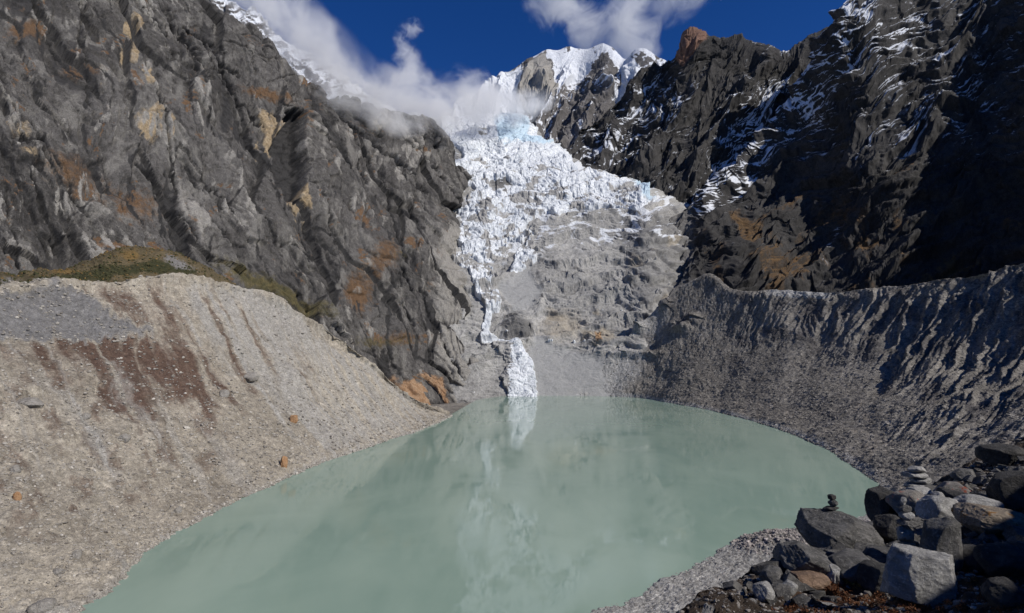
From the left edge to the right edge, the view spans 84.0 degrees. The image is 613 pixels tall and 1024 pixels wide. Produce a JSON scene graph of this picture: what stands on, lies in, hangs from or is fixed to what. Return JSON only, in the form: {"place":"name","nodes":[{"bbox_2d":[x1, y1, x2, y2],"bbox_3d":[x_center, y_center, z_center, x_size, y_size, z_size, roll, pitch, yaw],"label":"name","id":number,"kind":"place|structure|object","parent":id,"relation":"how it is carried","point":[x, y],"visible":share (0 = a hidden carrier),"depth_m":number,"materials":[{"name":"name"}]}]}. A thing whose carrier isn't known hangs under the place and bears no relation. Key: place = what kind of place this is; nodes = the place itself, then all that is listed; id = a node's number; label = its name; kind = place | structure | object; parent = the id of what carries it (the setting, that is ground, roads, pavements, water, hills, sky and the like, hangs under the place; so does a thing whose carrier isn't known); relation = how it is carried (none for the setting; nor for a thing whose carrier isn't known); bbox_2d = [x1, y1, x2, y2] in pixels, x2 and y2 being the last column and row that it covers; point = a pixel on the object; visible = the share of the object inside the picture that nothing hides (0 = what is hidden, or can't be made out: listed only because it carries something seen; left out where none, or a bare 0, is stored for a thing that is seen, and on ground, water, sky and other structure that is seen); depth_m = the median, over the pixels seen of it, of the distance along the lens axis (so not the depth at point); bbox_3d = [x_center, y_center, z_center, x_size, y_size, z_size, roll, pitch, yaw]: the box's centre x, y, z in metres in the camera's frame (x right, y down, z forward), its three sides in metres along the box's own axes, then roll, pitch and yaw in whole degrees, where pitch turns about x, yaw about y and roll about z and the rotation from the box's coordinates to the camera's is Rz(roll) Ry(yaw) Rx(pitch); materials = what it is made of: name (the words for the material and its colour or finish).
{"place":"outdoors","nodes":[
{"label":"outdoors","id":0,"kind":"place"},
{"bbox_2d":[0,246,236,285],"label":"grassy bench","id":1,"kind":"object","parent":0,"point":[159,268],"visible":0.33,"depth_m":540.40,"materials":[{"name":"green plant"}]},
{"bbox_2d":[1,245,230,282],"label":"shrubs","id":2,"kind":"object","parent":1,"relation":"on","point":[109,268],"visible":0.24,"depth_m":531.67,"materials":[{"name":"green plant"}]},
{"bbox_2d":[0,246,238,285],"bbox_3d":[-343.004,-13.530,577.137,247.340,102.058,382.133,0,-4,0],"label":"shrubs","id":3,"kind":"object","parent":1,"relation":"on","point":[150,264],"visible":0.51,"depth_m":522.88,"materials":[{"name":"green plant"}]},
{"bbox_2d":[0,273,451,612],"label":"moraine","id":4,"kind":"structure","parent":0,"point":[207,314],"depth_m":353.28,"materials":[{"name":"grey gravel"}]},
{"bbox_2d":[9,465,20,472],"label":"boulder","id":5,"kind":"object","parent":4,"relation":"on","point":[15,468],"visible":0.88,"depth_m":231.08,"materials":[{"name":"grey stone"}]},
{"bbox_2d":[12,491,21,500],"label":"boulder","id":6,"kind":"object","parent":4,"relation":"on","point":[17,495],"visible":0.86,"depth_m":212.58,"materials":[{"name":"stone"}]},
{"bbox_2d":[17,397,43,407],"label":"boulder","id":7,"kind":"object","parent":4,"relation":"on","point":[31,402],"visible":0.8,"depth_m":276.33,"materials":[{"name":"grey stone"}]},
{"bbox_2d":[26,598,56,612],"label":"boulder","id":8,"kind":"object","parent":4,"relation":"on","point":[43,605],"visible":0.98,"depth_m":166.50,"materials":[{"name":"grey stone"}]},
{"bbox_2d":[53,568,65,574],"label":"boulder","id":9,"kind":"object","parent":4,"relation":"on","point":[57,571],"visible":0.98,"depth_m":185.58,"materials":[{"name":"grey stone"}]},
{"bbox_2d":[72,549,81,559],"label":"boulder","id":10,"kind":"object","parent":4,"relation":"on","point":[77,554],"visible":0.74,"depth_m":197.27,"materials":[{"name":"grey stone"}]},
{"bbox_2d":[81,413,90,418],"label":"boulder","id":11,"kind":"object","parent":4,"relation":"on","point":[86,415],"visible":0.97,"depth_m":294.05,"materials":[{"name":"grey stone"}]},
{"bbox_2d":[118,433,130,442],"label":"boulder","id":12,"kind":"object","parent":4,"relation":"on","point":[125,437],"visible":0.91,"depth_m":291.87,"materials":[{"name":"grey stone"}]},
{"bbox_2d":[174,506,182,513],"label":"boulder","id":13,"kind":"object","parent":4,"relation":"on","point":[178,509],"visible":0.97,"depth_m":263.56,"materials":[{"name":"grey stone"}]},
{"bbox_2d":[0,275,443,612],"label":"scree","id":14,"kind":"structure","parent":4,"relation":"on","point":[71,467],"depth_m":307.04,"materials":[{"name":"grey gravel"}]},
{"bbox_2d":[219,389,229,397],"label":"boulder","id":15,"kind":"object","parent":4,"relation":"on","point":[224,393],"visible":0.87,"depth_m":400.47,"materials":[{"name":"grey stone"}]},
{"bbox_2d":[243,372,258,381],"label":"boulder","id":16,"kind":"object","parent":4,"relation":"on","point":[252,376],"visible":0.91,"depth_m":442.50,"materials":[{"name":"grey stone"}]},
{"bbox_2d":[69,414,452,612],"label":"scree","id":17,"kind":"structure","parent":4,"relation":"on","point":[122,573],"depth_m":249.20,"materials":[{"name":"grey gravel"}]},
{"bbox_2d":[280,456,287,467],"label":"boulder","id":18,"kind":"object","parent":4,"relation":"on","point":[284,461],"visible":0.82,"depth_m":359.78,"materials":[{"name":"stone"}]},
{"bbox_2d":[289,415,297,422],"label":"boulder","id":19,"kind":"object","parent":4,"relation":"on","point":[293,418],"visible":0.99,"depth_m":424.71,"materials":[{"name":"stone"}]},
{"bbox_2d":[0,0,478,404],"bbox_3d":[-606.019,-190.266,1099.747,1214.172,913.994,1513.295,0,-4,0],"label":"cliff","id":20,"kind":"structure","parent":0,"point":[213,136],"depth_m":825.00,"materials":[{"name":"grey stone"}]},
{"bbox_2d":[209,0,420,115],"bbox_3d":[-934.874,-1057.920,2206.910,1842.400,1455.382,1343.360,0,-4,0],"label":"snow","id":21,"kind":"structure","parent":0,"point":[329,77],"depth_m":2142.03,"materials":[{"name":"white snow"}]},
{"bbox_2d":[430,403,469,414],"bbox_3d":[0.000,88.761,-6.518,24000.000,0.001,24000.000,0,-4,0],"label":"terrain","id":22,"kind":"structure","parent":0,"point":[451,408],"depth_m":871.31,"materials":[{"name":"grey gravel"}]},
{"bbox_2d":[79,396,879,612],"bbox_3d":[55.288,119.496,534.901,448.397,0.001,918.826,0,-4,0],"label":"lake","id":23,"kind":"structure","parent":0,"point":[548,504],"depth_m":272.75,"materials":[{"name":"liquid"}]},
{"bbox_2d":[229,0,846,117],"label":"sky","id":24,"kind":"structure","parent":0,"point":[421,56],"materials":[{"name":"blue"}]},
{"bbox_2d":[429,43,665,148],"bbox_3d":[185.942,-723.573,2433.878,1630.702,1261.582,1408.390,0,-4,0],"label":"mountain","id":25,"kind":"structure","parent":0,"point":[565,95],"depth_m":2593.05,"materials":[{"name":"white snow"}]},
{"bbox_2d":[429,117,690,402],"bbox_3d":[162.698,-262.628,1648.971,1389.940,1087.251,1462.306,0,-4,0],"label":"headwall","id":26,"kind":"object","parent":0,"point":[573,299],"visible":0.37,"depth_m":1142.61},
{"bbox_2d":[439,112,670,396],"bbox_3d":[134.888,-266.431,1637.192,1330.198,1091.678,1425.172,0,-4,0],"label":"glacier","id":27,"kind":"object","parent":26,"relation":"on","point":[523,157],"visible":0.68,"depth_m":1487.05,"materials":[{"name":"white ice"}]},
{"bbox_2d":[560,26,827,203],"bbox_3d":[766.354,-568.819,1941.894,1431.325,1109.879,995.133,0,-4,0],"label":"mountain","id":28,"kind":"structure","parent":0,"point":[692,116],"depth_m":1920.71,"materials":[{"name":"grey stone"}]},
{"bbox_2d":[591,514,870,612],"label":"beach","id":29,"kind":"structure","parent":0,"point":[691,578],"depth_m":194.36,"materials":[{"name":"grey gravel"}]},
{"bbox_2d":[730,519,869,554],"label":"rubble","id":30,"kind":"object","parent":29,"relation":"on","point":[759,537],"visible":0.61,"depth_m":226.37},
{"bbox_2d":[576,263,1023,491],"bbox_3d":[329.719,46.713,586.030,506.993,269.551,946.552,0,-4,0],"label":"moraine","id":31,"kind":"structure","parent":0,"point":[712,294],"depth_m":648.37,"materials":[{"name":"grey gravel"}]},
{"bbox_2d":[586,395,887,487],"bbox_3d":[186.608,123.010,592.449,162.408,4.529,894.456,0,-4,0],"label":"scree","id":32,"kind":"structure","parent":31,"relation":"on","point":[880,484],"depth_m":450.82,"materials":[{"name":"grey gravel"}]},
{"bbox_2d":[580,268,1023,489],"bbox_3d":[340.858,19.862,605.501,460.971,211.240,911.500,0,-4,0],"label":"scree","id":33,"kind":"structure","parent":31,"relation":"on","point":[1020,413],"depth_m":500.00,"materials":[{"name":"grey gravel"}]},
{"bbox_2d":[668,0,1023,296],"bbox_3d":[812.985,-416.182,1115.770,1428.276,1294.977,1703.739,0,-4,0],"label":"mountain","id":34,"kind":"structure","parent":0,"point":[885,147],"depth_m":1272.29,"materials":[{"name":"grey stone"}]},
{"bbox_2d":[676,437,1023,612],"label":"ground","id":35,"kind":"structure","parent":0,"point":[712,606],"depth_m":10.09,"materials":[{"name":"soil"}]},
{"bbox_2d":[752,581,774,601],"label":"boulder","id":36,"kind":"object","parent":35,"relation":"on","point":[763,591],"visible":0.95,"depth_m":10.28,"materials":[{"name":"stone"}]},
{"bbox_2d":[759,565,782,584],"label":"boulder","id":37,"kind":"object","parent":35,"relation":"on","point":[771,574],"visible":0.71,"depth_m":11.10,"materials":[{"name":"grey stone"}]},
{"bbox_2d":[782,579,797,594],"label":"boulder","id":38,"kind":"object","parent":35,"relation":"on","point":[793,586],"visible":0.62,"depth_m":10.64,"materials":[{"name":"stone"}]},
{"bbox_2d":[773,540,830,574],"bbox_3d":[6.239,5.416,12.013,1.222,0.681,1.099,26,-6,-3],"label":"boulder","id":39,"kind":"object","parent":35,"relation":"on","point":[793,555],"visible":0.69,"depth_m":11.76,"materials":[{"name":"grey stone"}]},
{"bbox_2d":[790,570,829,589],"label":"boulder","id":40,"kind":"object","parent":35,"relation":"on","point":[816,580],"visible":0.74,"depth_m":11.22,"materials":[{"name":"brown stone"}]},
{"bbox_2d":[826,563,843,585],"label":"boulder","id":41,"kind":"object","parent":35,"relation":"on","point":[833,572],"visible":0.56,"depth_m":11.45,"materials":[{"name":"stone"}]},
{"bbox_2d":[827,548,869,582],"bbox_3d":[7.018,5.354,11.732,0.922,0.519,0.830,0,-4,-3],"label":"boulder","id":42,"kind":"object","parent":35,"relation":"on","point":[846,561],"visible":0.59,"depth_m":11.54,"materials":[{"name":"grey stone"}]},
{"bbox_2d":[794,508,884,548],"bbox_3d":[8.069,5.700,14.071,1.744,1.216,1.570,13,-7,-11],"label":"boulder","id":43,"kind":"object","parent":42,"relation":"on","point":[819,528],"visible":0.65,"depth_m":13.66,"materials":[{"name":"grey stone"}]},
{"bbox_2d":[823,494,838,510],"bbox_3d":[8.000,4.925,14.287,0.376,0.412,0.304,0,-4,0],"label":"cairn","id":44,"kind":"object","parent":43,"relation":"on","point":[832,502],"visible":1,"depth_m":14.22,"materials":[{"name":"stone"}]},
{"bbox_2d":[677,438,1023,612],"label":"rubble","id":45,"kind":"object","parent":35,"relation":"on","point":[958,578],"visible":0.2,"depth_m":10.21,"materials":[{"name":"grey stone"}]},
{"bbox_2d":[856,559,884,594],"bbox_3d":[7.212,5.331,11.159,0.796,0.591,0.716,0,-4,0],"label":"boulder","id":46,"kind":"object","parent":35,"relation":"on","point":[869,573],"visible":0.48,"depth_m":11.04,"materials":[{"name":"stone"}]},
{"bbox_2d":[722,456,1023,607],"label":"rubble","id":47,"kind":"object","parent":35,"relation":"on","point":[1012,534],"visible":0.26,"depth_m":12.47,"materials":[{"name":"stone"}]},
{"bbox_2d":[864,485,894,520],"bbox_3d":[11.780,6.337,18.084,0.794,1.158,0.776,2,-5,-23],"label":"boulder","id":48,"kind":"object","parent":35,"relation":"on","point":[875,503],"visible":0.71,"depth_m":17.93,"materials":[{"name":"stone"}]},
{"bbox_2d":[873,514,900,540],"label":"boulder","id":49,"kind":"object","parent":35,"relation":"on","point":[885,525],"visible":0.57,"depth_m":14.30,"materials":[{"name":"stone"}]},
{"bbox_2d":[769,575,1023,612],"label":"ground cover","id":50,"kind":"object","parent":35,"relation":"on","point":[834,587],"visible":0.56,"depth_m":9.80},
{"bbox_2d":[885,489,924,512],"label":"boulder","id":51,"kind":"object","parent":35,"relation":"on","point":[912,497],"visible":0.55,"depth_m":17.23,"materials":[{"name":"grey stone"}]},
{"bbox_2d":[896,497,920,546],"bbox_3d":[8.236,4.631,11.848,0.567,1.299,0.454,-2,-5,25],"label":"cairn","id":52,"kind":"object","parent":35,"relation":"on","point":[904,531],"visible":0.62,"depth_m":11.78,"materials":[{"name":"stone"}]},
{"bbox_2d":[904,486,930,493],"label":"boulder","id":53,"kind":"object","parent":35,"relation":"on","point":[924,490],"visible":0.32,"depth_m":20.12,"materials":[{"name":"stone"}]},
{"bbox_2d":[900,466,931,486],"bbox_3d":[15.094,6.473,21.029,1.157,1.095,0.935,0,-4,0],"label":"cairn","id":54,"kind":"object","parent":53,"relation":"on","point":[916,476],"visible":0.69,"depth_m":20.94,"materials":[{"name":"grey stone"}]},
{"bbox_2d":[880,542,957,607],"bbox_3d":[6.814,4.510,9.486,1.153,0.917,0.807,7,-11,12],"label":"boulder","id":55,"kind":"object","parent":35,"relation":"on","point":[917,575],"visible":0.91,"depth_m":9.20,"materials":[{"name":"stone"}]},
{"bbox_2d":[914,495,959,522],"bbox_3d":[12.102,5.794,16.138,1.031,0.912,0.964,1,-4,-11],"label":"boulder","id":56,"kind":"object","parent":35,"relation":"on","point":[931,506],"visible":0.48,"depth_m":15.93,"materials":[{"name":"stone"}]},
{"bbox_2d":[930,491,944,496],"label":"boulder","id":57,"kind":"object","parent":35,"relation":"on","point":[936,493],"visible":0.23,"depth_m":17.51,"materials":[{"name":"stone"}]},
{"bbox_2d":[919,516,963,573],"bbox_3d":[8.549,4.791,11.328,0.702,1.272,0.632,18,-10,-18],"label":"boulder","id":58,"kind":"object","parent":35,"relation":"on","point":[940,534],"visible":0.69,"depth_m":11.11,"materials":[{"name":"grey stone"}]},
{"bbox_2d":[933,481,970,493],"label":"boulder","id":59,"kind":"object","parent":35,"relation":"on","point":[953,485],"visible":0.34,"depth_m":19.32,"materials":[{"name":"grey stone"}]},
{"bbox_2d":[936,487,967,498],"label":"boulder","id":60,"kind":"object","parent":35,"relation":"on","point":[950,493],"visible":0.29,"depth_m":18.05,"materials":[{"name":"stone"}]},
{"bbox_2d":[950,468,975,480],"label":"boulder","id":61,"kind":"object","parent":35,"relation":"on","point":[959,474],"visible":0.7,"depth_m":21.52,"materials":[{"name":"grey stone"}]},
{"bbox_2d":[961,544,984,574],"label":"boulder","id":62,"kind":"object","parent":35,"relation":"on","point":[971,564],"visible":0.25,"depth_m":11.31,"materials":[{"name":"stone"}]},
{"bbox_2d":[953,494,1003,507],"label":"boulder","id":63,"kind":"object","parent":35,"relation":"on","point":[972,498],"visible":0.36,"depth_m":16.47,"materials":[{"name":"stone"}]},
{"bbox_2d":[951,502,1023,537],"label":"boulder","id":64,"kind":"object","parent":35,"relation":"on","point":[987,520],"visible":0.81,"depth_m":13.92,"materials":[{"name":"grey stone"}]},
{"bbox_2d":[973,542,1023,577],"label":"boulder","id":65,"kind":"object","parent":35,"relation":"on","point":[998,559],"visible":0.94,"depth_m":10.26,"materials":[{"name":"stone"}]},
{"bbox_2d":[975,443,1023,465],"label":"boulder","id":66,"kind":"object","parent":35,"relation":"on","point":[995,454],"visible":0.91,"depth_m":22.39,"materials":[{"name":"stone"}]},
{"bbox_2d":[980,576,1023,608],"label":"boulder","id":67,"kind":"object","parent":35,"relation":"on","point":[1004,591],"visible":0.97,"depth_m":7.77,"materials":[{"name":"stone"}]},
{"bbox_2d":[985,470,1023,510],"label":"boulder","id":68,"kind":"object","parent":35,"relation":"on","point":[1006,488],"visible":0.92,"depth_m":16.84,"materials":[{"name":"stone"}]}
]}

